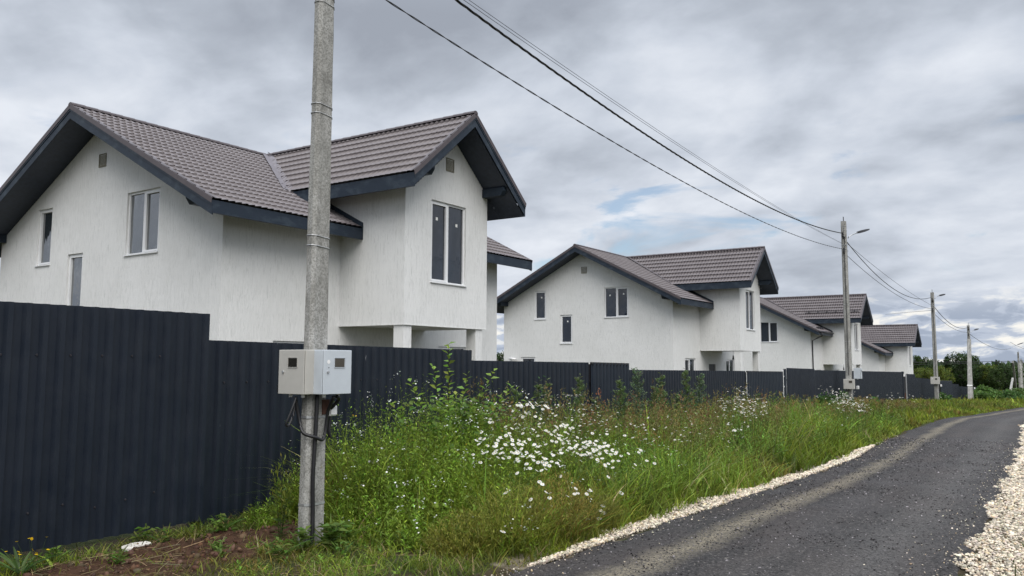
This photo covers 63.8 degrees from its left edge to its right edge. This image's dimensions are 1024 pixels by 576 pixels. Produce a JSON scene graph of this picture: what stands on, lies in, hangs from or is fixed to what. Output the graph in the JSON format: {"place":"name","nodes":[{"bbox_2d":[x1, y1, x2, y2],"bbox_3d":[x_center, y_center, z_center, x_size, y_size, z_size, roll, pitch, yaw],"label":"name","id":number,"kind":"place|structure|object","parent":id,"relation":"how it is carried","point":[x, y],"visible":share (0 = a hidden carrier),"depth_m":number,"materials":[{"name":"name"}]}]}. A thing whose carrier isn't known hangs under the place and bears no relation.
{"place":"outdoors","nodes":[
{"label":"outdoors","id":0,"kind":"place"},
{"bbox_2d":[0,408,1023,575],"bbox_3d":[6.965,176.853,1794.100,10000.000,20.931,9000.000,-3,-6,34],"label":"ground","id":1,"kind":"structure","parent":0,"point":[114,540],"depth_m":6.79,"materials":[{"name":"brown soil"}]},
{"bbox_2d":[1,537,60,575],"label":"buttercup","id":2,"kind":"object","parent":1,"relation":"on","point":[39,556],"visible":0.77,"depth_m":6.32,"materials":[{"name":"green plant"}]},
{"bbox_2d":[0,546,62,573],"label":"thistle","id":3,"kind":"object","parent":1,"relation":"on","point":[14,563],"visible":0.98,"depth_m":6.23,"materials":[{"name":"green plant"}]},
{"bbox_2d":[43,545,74,562],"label":"seedling","id":4,"kind":"object","parent":1,"relation":"on","point":[54,549],"visible":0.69,"depth_m":6.55,"materials":[{"name":"green plant"}]},
{"bbox_2d":[0,301,209,554],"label":"metal fence","id":5,"kind":"object","parent":1,"relation":"on","point":[103,411],"visible":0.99,"depth_m":7.12,"materials":[{"name":"black metal"}]},
{"bbox_2d":[101,546,129,564],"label":"seedling","id":6,"kind":"object","parent":1,"relation":"on","point":[118,559],"visible":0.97,"depth_m":6.62,"materials":[{"name":"green plant"}]},
{"bbox_2d":[121,541,150,551],"bbox_3d":[-3.221,2.213,7.051,0.245,0.035,0.134,-1,1,-36],"label":"stone","id":7,"kind":"object","parent":1,"relation":"on","point":[129,547],"visible":0.66,"depth_m":7.02,"materials":[{"name":"white stone"}]},
{"bbox_2d":[129,523,163,541],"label":"seedling","id":8,"kind":"object","parent":1,"relation":"on","point":[140,529],"visible":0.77,"depth_m":7.26,"materials":[{"name":"green plant"}]},
{"bbox_2d":[17,520,297,575],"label":"soil crumbs","id":9,"kind":"object","parent":1,"relation":"on","point":[134,569],"visible":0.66,"depth_m":6.75,"materials":[{"name":"brown soil"}]},
{"bbox_2d":[142,527,183,542],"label":"seedling","id":10,"kind":"object","parent":1,"relation":"on","point":[163,536],"visible":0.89,"depth_m":7.22,"materials":[{"name":"green plant"}]},
{"bbox_2d":[210,541,230,556],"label":"seedling","id":11,"kind":"object","parent":1,"relation":"on","point":[222,553],"visible":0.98,"depth_m":6.64,"materials":[{"name":"green plant"}]},
{"bbox_2d":[207,513,247,532],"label":"seedling","id":12,"kind":"object","parent":1,"relation":"on","point":[220,525],"visible":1,"depth_m":7.59,"materials":[{"name":"green plant"}]},
{"bbox_2d":[0,521,462,575],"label":"dry straw","id":13,"kind":"object","parent":1,"relation":"on","point":[105,557],"visible":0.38,"depth_m":6.53,"materials":[{"name":"beige plant"}]},
{"bbox_2d":[0,102,532,360],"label":"house","id":14,"kind":"structure","parent":1,"relation":"on","point":[102,208],"depth_m":21.91,"materials":[{"name":"paint"}]},
{"bbox_2d":[34,208,52,266],"bbox_3d":[-13.518,-1.458,23.853,0.820,1.672,0.165,-3,-6,34],"label":"window","id":15,"kind":"structure","parent":14,"relation":"in","point":[46,215],"depth_m":23.96,"materials":[{"name":"glass"}]},
{"bbox_2d":[67,253,82,305],"bbox_3d":[-12.054,-0.145,22.794,0.780,1.610,0.075,-3,-6,34],"label":"window","id":16,"kind":"structure","parent":14,"relation":"in","point":[75,263],"depth_m":22.87,"materials":[{"name":"glass"}]},
{"bbox_2d":[123,188,159,256],"bbox_3d":[-9.456,-1.683,21.131,1.490,1.672,0.165,-3,-6,34],"label":"window","id":17,"kind":"structure","parent":14,"relation":"in","point":[144,206],"depth_m":21.18,"materials":[{"name":"glass"}]},
{"bbox_2d":[430,200,466,286],"bbox_3d":[-1.764,-1.203,22.598,0.165,2.245,1.569,-3,-6,34],"label":"window","id":18,"kind":"structure","parent":14,"relation":"in","point":[447,220],"depth_m":22.63,"materials":[{"name":"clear glass"}]},
{"bbox_2d":[270,453,294,544],"bbox_3d":[-1.997,1.867,7.239,0.194,0.838,0.257,-3,-6,34],"label":"yellow green weed","id":19,"kind":"object","parent":1,"relation":"on","point":[284,497],"visible":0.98,"depth_m":7.22,"materials":[{"name":"green plant"}]},
{"bbox_2d":[257,536,313,559],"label":"seedling","id":20,"kind":"object","parent":1,"relation":"on","point":[280,548],"visible":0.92,"depth_m":6.76,"materials":[{"name":"green plant"}]},
{"bbox_2d":[283,525,326,554],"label":"seedling","id":21,"kind":"object","parent":1,"relation":"on","point":[302,532],"visible":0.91,"depth_m":6.97,"materials":[{"name":"green plant"}]},
{"bbox_2d":[0,502,619,575],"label":"turf","id":22,"kind":"structure","parent":1,"relation":"on","point":[453,566],"depth_m":6.62,"materials":[{"name":"green plant"}]},
{"bbox_2d":[428,474,599,554],"bbox_3d":[0.028,1.955,7.184,1.597,0.666,1.685,-3,-6,34],"label":"bushy weed","id":23,"kind":"object","parent":22,"relation":"on","point":[514,506],"visible":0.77,"depth_m":7.09,"materials":[{"name":"green plant"}]},
{"bbox_2d":[298,0,334,547],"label":"utility pole","id":24,"kind":"object","parent":1,"relation":"on","point":[316,302],"visible":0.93,"depth_m":7.37,"materials":[{"name":"concrete"}]},
{"bbox_2d":[277,350,313,397],"bbox_3d":[-1.901,0.748,7.200,0.365,0.413,0.138,-3,-6,35],"label":"meter box","id":25,"kind":"object","parent":24,"relation":"attached to","point":[296,371],"visible":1,"depth_m":7.12,"materials":[{"name":"beige metal"}]},
{"bbox_2d":[285,396,297,426],"bbox_3d":[-1.892,1.070,7.114,0.069,0.263,0.143,-2,-6,22],"label":"cable","id":26,"kind":"object","parent":25,"relation":"hanging from","point":[293,409],"visible":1,"depth_m":7.09,"materials":[{"name":"black rubber"}]},
{"bbox_2d":[278,350,304,394],"bbox_3d":[-1.920,0.728,7.141,0.328,0.383,0.021,-3,-6,35],"label":"door","id":27,"kind":"structure","parent":25,"relation":"in","point":[291,362],"depth_m":7.14,"materials":[{"name":"beige metal"}]},
{"bbox_2d":[310,394,319,547],"bbox_3d":[-1.718,1.603,7.140,0.047,1.352,0.065,-1,-5,11],"label":"cable","id":28,"kind":"object","parent":24,"relation":"attached to","point":[313,467],"visible":0.9,"depth_m":7.13,"materials":[{"name":"black rubber"}]},
{"bbox_2d":[313,350,351,397],"bbox_3d":[-1.581,0.753,7.244,0.158,0.413,0.330,-3,-6,35],"label":"meter box","id":29,"kind":"object","parent":24,"relation":"attached to","point":[332,371],"visible":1,"depth_m":7.16,"materials":[{"name":"grey metal"}]},
{"bbox_2d":[293,396,334,441],"bbox_3d":[-1.730,1.141,7.181,0.351,0.400,0.115,3,-6,-24],"label":"cable","id":30,"kind":"object","parent":29,"relation":"hanging from","point":[303,432],"visible":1,"depth_m":7.15,"materials":[{"name":"grey plastic"}]},
{"bbox_2d":[322,350,351,394],"bbox_3d":[-1.526,0.736,7.209,0.021,0.383,0.328,-3,-6,35],"label":"door","id":31,"kind":"structure","parent":29,"relation":"in","point":[336,363],"depth_m":7.20,"materials":[{"name":"grey metal"}]},
{"bbox_2d":[386,0,841,248],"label":"overhead wire","id":32,"kind":"object","parent":24,"relation":"attached to","point":[419,21],"visible":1,"depth_m":11.34,"materials":[{"name":"black rubber"}]},
{"bbox_2d":[464,0,820,232],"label":"overhead wire","id":33,"kind":"object","parent":24,"relation":"attached to","point":[613,102],"visible":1,"depth_m":12.75,"materials":[{"name":"black rubber"}]},
{"bbox_2d":[455,0,840,232],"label":"overhead wire","id":34,"kind":"object","parent":24,"relation":"attached to","point":[533,56],"visible":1,"depth_m":12.60,"materials":[{"name":"black rubber"}]},
{"bbox_2d":[469,0,827,235],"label":"overhead wire","id":35,"kind":"object","parent":24,"relation":"attached to","point":[618,103],"visible":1,"depth_m":12.75,"materials":[{"name":"black rubber"}]},
{"bbox_2d":[310,513,347,548],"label":"seedling","id":36,"kind":"object","parent":1,"relation":"on","point":[334,530],"visible":0.88,"depth_m":7.04,"materials":[{"name":"green plant"}]},
{"bbox_2d":[196,340,471,526],"bbox_3d":[-1.863,1.830,9.799,0.135,2.305,4.440,-3,-6,34],"label":"metal fence","id":37,"kind":"object","parent":1,"relation":"on","point":[249,434],"visible":0.44,"depth_m":8.72,"materials":[{"name":"black metal"}]},
{"bbox_2d":[331,541,353,556],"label":"seedling","id":38,"kind":"object","parent":1,"relation":"on","point":[342,552],"visible":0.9,"depth_m":6.88,"materials":[{"name":"green plant"}]},
{"bbox_2d":[332,520,372,544],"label":"seedling","id":39,"kind":"object","parent":1,"relation":"on","point":[346,526],"visible":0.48,"depth_m":7.23,"materials":[{"name":"green plant"}]},
{"bbox_2d":[386,411,407,476],"bbox_3d":[-1.237,1.890,8.966,0.258,1.108,0.243,-6,3,-39],"label":"leafy weed","id":40,"kind":"object","parent":1,"relation":"on","point":[396,439],"visible":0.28,"depth_m":8.96,"materials":[{"name":"green plant"}]},
{"bbox_2d":[388,427,410,490],"bbox_3d":[-1.189,1.930,8.623,0.243,0.944,0.258,1,-6,36],"label":"leafy weed","id":41,"kind":"object","parent":1,"relation":"on","point":[400,452],"visible":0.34,"depth_m":8.64,"materials":[{"name":"green plant"}]},
{"bbox_2d":[394,406,412,468],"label":"leafy weed","id":42,"kind":"object","parent":1,"relation":"on","point":[403,430],"visible":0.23,"depth_m":9.32,"materials":[{"name":"green plant"}]},
{"bbox_2d":[437,423,449,484],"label":"leafy weed","id":43,"kind":"object","parent":1,"relation":"on","point":[444,446],"visible":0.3,"depth_m":8.89,"materials":[{"name":"green plant"}]},
{"bbox_2d":[381,342,534,469],"bbox_3d":[-0.678,1.576,9.689,1.628,1.881,1.721,-3,-6,34],"label":"sapling","id":44,"kind":"object","parent":1,"relation":"on","point":[462,404],"visible":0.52,"depth_m":9.55,"materials":[{"name":"green plant"}]},
{"bbox_2d":[417,505,516,559],"bbox_3d":[-0.481,2.058,7.010,0.975,0.425,0.979,2,-6,-22],"label":"bushy weed","id":45,"kind":"object","parent":1,"relation":"on","point":[439,541],"visible":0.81,"depth_m":6.86,"materials":[{"name":"green plant"}]},
{"bbox_2d":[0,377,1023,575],"bbox_3d":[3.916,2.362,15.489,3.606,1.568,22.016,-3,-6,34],"label":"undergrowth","id":46,"kind":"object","parent":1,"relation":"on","point":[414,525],"visible":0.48,"depth_m":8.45,"materials":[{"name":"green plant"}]},
{"bbox_2d":[290,371,888,532],"bbox_3d":[4.111,2.239,15.688,3.386,1.364,19.974,-3,-6,34],"label":"tiny white blossom","id":47,"kind":"object","parent":46,"relation":"on","point":[467,452],"visible":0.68,"depth_m":8.42,"materials":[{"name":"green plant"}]},
{"bbox_2d":[505,386,524,442],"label":"mugwort","id":48,"kind":"object","parent":1,"relation":"on","point":[516,392],"visible":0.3,"depth_m":11.39,"materials":[{"name":"green plant"}]},
{"bbox_2d":[471,360,588,436],"bbox_3d":[0.317,2.267,13.096,0.135,2.200,3.550,-3,-6,34],"label":"metal fence","id":49,"kind":"object","parent":1,"relation":"on","point":[523,375],"visible":0.4,"depth_m":13.01,"materials":[{"name":"black metal"}]},
{"bbox_2d":[530,377,544,433],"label":"mugwort","id":50,"kind":"object","parent":1,"relation":"on","point":[538,393],"visible":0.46,"depth_m":11.48,"materials":[{"name":"green plant"}]},
{"bbox_2d":[540,376,556,440],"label":"mugwort","id":51,"kind":"object","parent":1,"relation":"on","point":[547,392],"visible":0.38,"depth_m":12.19,"materials":[{"name":"green plant"}]},
{"bbox_2d":[495,468,639,543],"bbox_3d":[0.347,2.003,7.665,1.665,0.653,2.198,-3,-6,34],"label":"bushy weed","id":52,"kind":"object","parent":1,"relation":"on","point":[576,507],"visible":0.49,"depth_m":7.58,"materials":[{"name":"green plant"}]},
{"bbox_2d":[236,383,910,542],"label":"tall stalks","id":53,"kind":"object","parent":1,"relation":"on","point":[677,479],"visible":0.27,"depth_m":10.05,"materials":[{"name":"green plant"}]},
{"bbox_2d":[569,373,586,439],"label":"mugwort","id":54,"kind":"object","parent":1,"relation":"on","point":[577,379],"visible":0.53,"depth_m":12.54,"materials":[{"name":"green plant"}]},
{"bbox_2d":[554,485,637,532],"bbox_3d":[0.750,2.139,8.030,1.182,0.467,1.158,1,-5,-12],"label":"bushy weed","id":55,"kind":"object","parent":1,"relation":"on","point":[608,508],"visible":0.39,"depth_m":7.97,"materials":[{"name":"green plant"}]},
{"bbox_2d":[589,397,603,437],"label":"mugwort","id":56,"kind":"object","parent":1,"relation":"on","point":[595,402],"visible":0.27,"depth_m":13.12,"materials":[{"name":"green plant"}]},
{"bbox_2d":[589,362,629,425],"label":"gate","id":57,"kind":"structure","parent":1,"relation":"on","point":[603,376],"depth_m":15.07,"materials":[{"name":"black metal"}]},
{"bbox_2d":[613,379,628,437],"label":"mugwort","id":58,"kind":"object","parent":1,"relation":"on","point":[621,398],"visible":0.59,"depth_m":13.61,"materials":[{"name":"green plant"}]},
{"bbox_2d":[497,244,778,370],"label":"house","id":59,"kind":"structure","parent":1,"relation":"on","point":[696,310],"depth_m":45.83,"materials":[{"name":"paint"}]},
{"bbox_2d":[534,291,545,319],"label":"window","id":60,"kind":"structure","parent":59,"relation":"in","point":[540,296],"depth_m":47.71,"materials":[{"name":"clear glass"}]},
{"bbox_2d":[560,315,572,343],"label":"window","id":61,"kind":"structure","parent":59,"relation":"in","point":[566,320],"depth_m":46.62,"materials":[{"name":"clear glass"}]},
{"bbox_2d":[604,287,628,317],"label":"window","id":62,"kind":"structure","parent":59,"relation":"in","point":[616,298],"depth_m":44.98,"materials":[{"name":"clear glass"}]},
{"bbox_2d":[685,358,694,369],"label":"window","id":63,"kind":"structure","parent":59,"relation":"in","point":[689,362],"depth_m":44.89,"materials":[{"name":"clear glass"}]},
{"bbox_2d":[726,359,733,370],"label":"window","id":64,"kind":"structure","parent":59,"relation":"in","point":[729,362],"depth_m":50.03,"materials":[{"name":"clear glass"}]},
{"bbox_2d":[746,290,755,330],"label":"window","id":65,"kind":"structure","parent":59,"relation":"in","point":[749,294],"depth_m":46.57,"materials":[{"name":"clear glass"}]},
{"bbox_2d":[626,367,650,429],"bbox_3d":[2.186,2.179,14.335,0.424,1.591,0.449,3,-6,-28],"label":"mugwort","id":66,"kind":"object","parent":1,"relation":"on","point":[638,385],"visible":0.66,"depth_m":14.33,"materials":[{"name":"green plant"}]},
{"bbox_2d":[648,384,662,431],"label":"mugwort","id":67,"kind":"object","parent":1,"relation":"on","point":[654,395],"visible":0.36,"depth_m":14.74,"materials":[{"name":"green plant"}]},
{"bbox_2d":[654,372,667,419],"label":"mugwort","id":68,"kind":"object","parent":1,"relation":"on","point":[660,382],"visible":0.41,"depth_m":15.09,"materials":[{"name":"green plant"}]},
{"bbox_2d":[677,369,694,418],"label":"mugwort","id":69,"kind":"object","parent":1,"relation":"on","point":[685,381],"visible":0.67,"depth_m":16.33,"materials":[{"name":"green plant"}]},
{"bbox_2d":[629,370,745,426],"bbox_3d":[4.133,2.952,18.716,0.135,2.200,7.000,-3,-6,34],"label":"metal fence","id":70,"kind":"object","parent":1,"relation":"on","point":[713,380],"visible":0.28,"depth_m":18.59,"materials":[{"name":"black metal"}]},
{"bbox_2d":[694,373,709,419],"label":"mugwort","id":71,"kind":"object","parent":1,"relation":"on","point":[698,391],"visible":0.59,"depth_m":16.97,"materials":[{"name":"green plant"}]},
{"bbox_2d":[497,387,941,486],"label":"distant daisies","id":72,"kind":"object","parent":1,"relation":"on","point":[758,426],"visible":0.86,"depth_m":12.18,"materials":[{"name":"white plant"}]},
{"bbox_2d":[483,436,1015,575],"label":"gravel strip","id":73,"kind":"object","parent":1,"relation":"on","point":[707,503],"visible":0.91,"depth_m":8.90,"materials":[{"name":"beige gravel"}]},
{"bbox_2d":[745,371,783,408],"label":"gate","id":74,"kind":"structure","parent":1,"relation":"on","point":[769,381],"depth_m":22.86,"materials":[{"name":"black metal"}]},
{"bbox_2d":[786,368,814,407],"bbox_3d":[9.081,3.651,25.899,0.135,2.270,3.200,-3,-6,34],"label":"metal fence","id":75,"kind":"object","parent":1,"relation":"on","point":[800,382],"visible":0.43,"depth_m":25.82,"materials":[{"name":"black metal"}]},
{"bbox_2d":[743,293,872,381],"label":"house","id":76,"kind":"structure","parent":1,"relation":"on","point":[805,332],"depth_m":67.44,"materials":[{"name":"paint"}]},
{"bbox_2d":[760,322,777,341],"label":"window","id":77,"kind":"structure","parent":76,"relation":"in","point":[769,330],"depth_m":67.15,"materials":[{"name":"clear glass"}]},
{"bbox_2d":[815,390,854,406],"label":"flowers","id":78,"kind":"object","parent":1,"relation":"on","point":[831,397],"visible":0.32,"depth_m":26.20,"materials":[{"name":"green plant"}]},
{"bbox_2d":[841,217,852,398],"bbox_3d":[11.971,1.207,29.462,0.213,7.620,0.545,-3,-6,34],"label":"utility pole","id":79,"kind":"object","parent":1,"relation":"on","point":[847,341],"visible":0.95,"depth_m":29.50,"materials":[{"name":"concrete"}]},
{"bbox_2d":[843,379,854,389],"bbox_3d":[11.952,3.417,29.170,0.360,0.378,0.168,-3,-6,34],"label":"meter box","id":80,"kind":"object","parent":79,"relation":"attached to","point":[848,384],"visible":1,"depth_m":29.11,"materials":[{"name":"beige metal"}]},
{"bbox_2d":[843,379,853,388],"bbox_3d":[11.914,3.398,29.114,0.358,0.348,0.012,-3,-6,34],"label":"door","id":81,"kind":"structure","parent":80,"relation":"in","point":[847,383],"depth_m":29.11,"materials":[{"name":"beige metal"}]},
{"bbox_2d":[853,368,861,379],"bbox_3d":[12.336,3.057,29.336,0.248,0.408,0.262,-3,-6,34],"label":"meter box","id":82,"kind":"object","parent":79,"relation":"attached to","point":[857,373],"visible":1,"depth_m":29.24,"materials":[{"name":"grey metal"}]},
{"bbox_2d":[815,370,902,403],"bbox_3d":[14.909,4.595,34.625,0.135,2.345,17.830,-3,-6,34],"label":"metal fence","id":83,"kind":"object","parent":1,"relation":"on","point":[883,385],"visible":0.48,"depth_m":34.45,"materials":[{"name":"black metal"}]},
{"bbox_2d":[843,324,921,373],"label":"house","id":84,"kind":"structure","parent":1,"relation":"on","point":[886,348],"depth_m":91.40,"materials":[{"name":"paint"}]},
{"bbox_2d":[904,374,915,398],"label":"metal fence","id":85,"kind":"object","parent":1,"relation":"on","point":[911,388],"visible":0.66,"depth_m":43.72,"materials":[{"name":"black metal"}]},
{"bbox_2d":[913,355,928,373],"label":"tree","id":86,"kind":"object","parent":1,"relation":"on","point":[917,358],"visible":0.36,"depth_m":116.75,"materials":[{"name":"green plant"}]},
{"bbox_2d":[914,367,933,378],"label":"tree","id":87,"kind":"object","parent":1,"relation":"on","point":[923,373],"visible":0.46,"depth_m":100.29,"materials":[{"name":"green plant"}]},
{"bbox_2d":[915,378,933,399],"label":"metal fence","id":88,"kind":"object","parent":1,"relation":"on","point":[924,387],"visible":0.59,"depth_m":47.80,"materials":[{"name":"black metal"}]},
{"bbox_2d":[930,292,938,399],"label":"utility pole","id":89,"kind":"object","parent":1,"relation":"on","point":[935,372],"visible":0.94,"depth_m":46.46,"materials":[{"name":"concrete"}]},
{"bbox_2d":[927,366,954,391],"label":"tree","id":90,"kind":"object","parent":1,"relation":"on","point":[943,376],"visible":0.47,"depth_m":99.91,"materials":[{"name":"green plant"}]},
{"bbox_2d":[939,381,952,398],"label":"gate","id":91,"kind":"structure","parent":1,"relation":"on","point":[947,388],"depth_m":56.65,"materials":[{"name":"black metal"}]},
{"bbox_2d":[943,351,980,385],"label":"tree","id":92,"kind":"object","parent":1,"relation":"on","point":[961,366],"visible":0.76,"depth_m":113.88,"materials":[{"name":"green plant"}]},
{"bbox_2d":[959,386,977,398],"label":"metal fence","id":93,"kind":"object","parent":1,"relation":"on","point":[963,391],"visible":0.2,"depth_m":64.96,"materials":[{"name":"black metal"}]},
{"bbox_2d":[967,339,972,398],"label":"pole strut","id":94,"kind":"object","parent":1,"relation":"on","point":[969,375],"visible":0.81,"depth_m":61.68,"materials":[{"name":"concrete"}]},
{"bbox_2d":[965,364,990,386],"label":"tree","id":95,"kind":"object","parent":1,"relation":"on","point":[976,374],"visible":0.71,"depth_m":109.03,"materials":[{"name":"green plant"}]},
{"bbox_2d":[937,360,1023,389],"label":"woods","id":96,"kind":"object","parent":1,"relation":"on","point":[1015,366],"visible":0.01,"depth_m":118.08,"materials":[{"name":"green plant"}]},
{"bbox_2d":[940,389,1023,575],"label":"field grass","id":97,"kind":"structure","parent":1,"relation":"on","point":[1018,398],"depth_m":52.92,"materials":[{"name":"green plant"}]},
{"bbox_2d":[966,384,1001,400],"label":"bush","id":98,"kind":"object","parent":1,"relation":"on","point":[980,391],"visible":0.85,"depth_m":64.58,"materials":[{"name":"green plant"}]},
{"bbox_2d":[975,364,1002,386],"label":"tree","id":99,"kind":"object","parent":1,"relation":"on","point":[985,372],"visible":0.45,"depth_m":108.62,"materials":[{"name":"green plant"}]},
{"bbox_2d":[985,367,997,389],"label":"tree","id":100,"kind":"object","parent":1,"relation":"on","point":[991,371],"visible":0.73,"depth_m":106.64,"materials":[{"name":"green plant"}]},
{"bbox_2d":[991,368,1007,390],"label":"tree","id":101,"kind":"object","parent":1,"relation":"on","point":[998,380],"visible":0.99,"depth_m":105.37,"materials":[{"name":"green plant"}]},
{"bbox_2d":[995,363,1020,388],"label":"tree","id":102,"kind":"object","parent":1,"relation":"on","point":[1006,370],"visible":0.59,"depth_m":107.94,"materials":[{"name":"green plant"}]},
{"bbox_2d":[996,389,1023,399],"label":"bush","id":103,"kind":"object","parent":1,"relation":"on","point":[1008,394],"visible":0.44,"depth_m":72.37,"materials":[{"name":"green plant"}]},
{"bbox_2d":[0,0,1023,364],"label":"sky","id":104,"kind":"structure","parent":0,"point":[902,121],"materials":[{"name":"grey"}]},
{"bbox_2d":[424,376,933,466],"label":"flowering grass","id":105,"kind":"structure","parent":0,"point":[720,413],"depth_m":12.59,"materials":[{"name":"green plant"}]},
{"bbox_2d":[508,407,1023,575],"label":"road","id":106,"kind":"structure","parent":0,"point":[998,426],"depth_m":8.13,"materials":[{"name":"grey asphalt"}]},
{"bbox_2d":[509,437,1014,575],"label":"loose chippings","id":107,"kind":"object","parent":106,"relation":"on","point":[868,471],"visible":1,"depth_m":9.27,"materials":[{"name":"grey gravel"}]},
{"bbox_2d":[949,424,1023,575],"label":"gravel","id":108,"kind":"structure","parent":0,"point":[1011,494],"depth_m":7.69,"materials":[{"name":"beige gravel"}]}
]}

